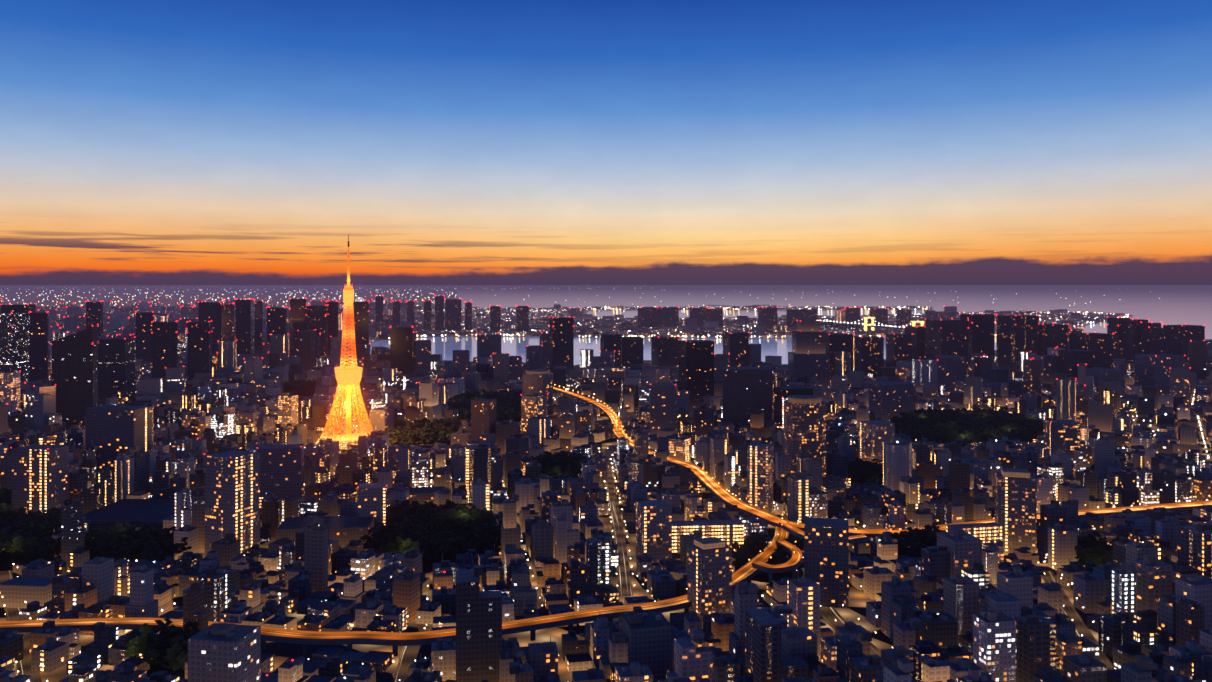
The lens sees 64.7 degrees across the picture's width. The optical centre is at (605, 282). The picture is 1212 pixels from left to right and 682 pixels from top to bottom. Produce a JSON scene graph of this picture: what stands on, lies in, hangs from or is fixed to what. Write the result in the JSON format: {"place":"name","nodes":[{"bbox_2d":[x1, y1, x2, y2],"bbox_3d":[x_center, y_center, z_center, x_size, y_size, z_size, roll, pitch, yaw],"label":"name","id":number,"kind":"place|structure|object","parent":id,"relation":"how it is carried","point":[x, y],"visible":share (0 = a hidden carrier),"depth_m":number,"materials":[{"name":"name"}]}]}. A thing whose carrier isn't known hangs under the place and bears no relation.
{"place":"outdoors","nodes":[
{"label":"outdoors","id":0,"kind":"place"},
{"bbox_2d":[0,285,1211,681],"bbox_3d":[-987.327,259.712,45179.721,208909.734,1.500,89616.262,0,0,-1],"label":"ground sheet","id":1,"kind":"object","parent":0,"point":[1176,303],"visible":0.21,"depth_m":12382.51,"materials":[{"name":"concrete"}]},
{"bbox_2d":[316,234,372,448],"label":"lattice tower","id":2,"kind":"structure","parent":1,"relation":"on","point":[348,376],"depth_m":1467.10,"materials":[{"name":"orange metal"}]},
{"bbox_2d":[0,379,1118,678],"bbox_3d":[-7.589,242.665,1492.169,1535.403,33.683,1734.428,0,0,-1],"label":"park trees","id":3,"kind":"object","parent":1,"relation":"on","point":[434,531],"visible":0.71,"depth_m":922.56,"materials":[{"name":"green plant"}]},
{"bbox_2d":[0,284,1209,681],"bbox_3d":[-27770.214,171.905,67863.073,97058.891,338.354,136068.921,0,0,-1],"label":"city lamps","id":4,"kind":"object","parent":1,"relation":"on","point":[684,310],"visible":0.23,"depth_m":4690.29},
{"bbox_2d":[0,296,1211,681],"bbox_3d":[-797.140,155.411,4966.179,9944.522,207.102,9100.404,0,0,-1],"label":"city buildings","id":5,"kind":"structure","parent":1,"relation":"on","point":[790,440],"depth_m":1080.37,"materials":[{"name":"grey concrete"}]},
{"bbox_2d":[0,384,1211,681],"bbox_3d":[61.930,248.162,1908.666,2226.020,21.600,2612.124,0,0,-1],"label":"roads","id":6,"kind":"structure","parent":1,"relation":"on","point":[410,642],"depth_m":731.60,"materials":[{"name":"grey asphalt"}]},
{"bbox_2d":[681,305,923,333],"bbox_3d":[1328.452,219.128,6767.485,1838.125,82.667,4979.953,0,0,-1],"label":"bridges","id":7,"kind":"structure","parent":1,"relation":"on","point":[865,325],"depth_m":4917.23,"materials":[{"name":"silver metal"}]},
{"bbox_2d":[0,0,1211,284],"label":"sky","id":8,"kind":"structure","parent":0,"point":[148,142],"materials":[{"name":"blue"}]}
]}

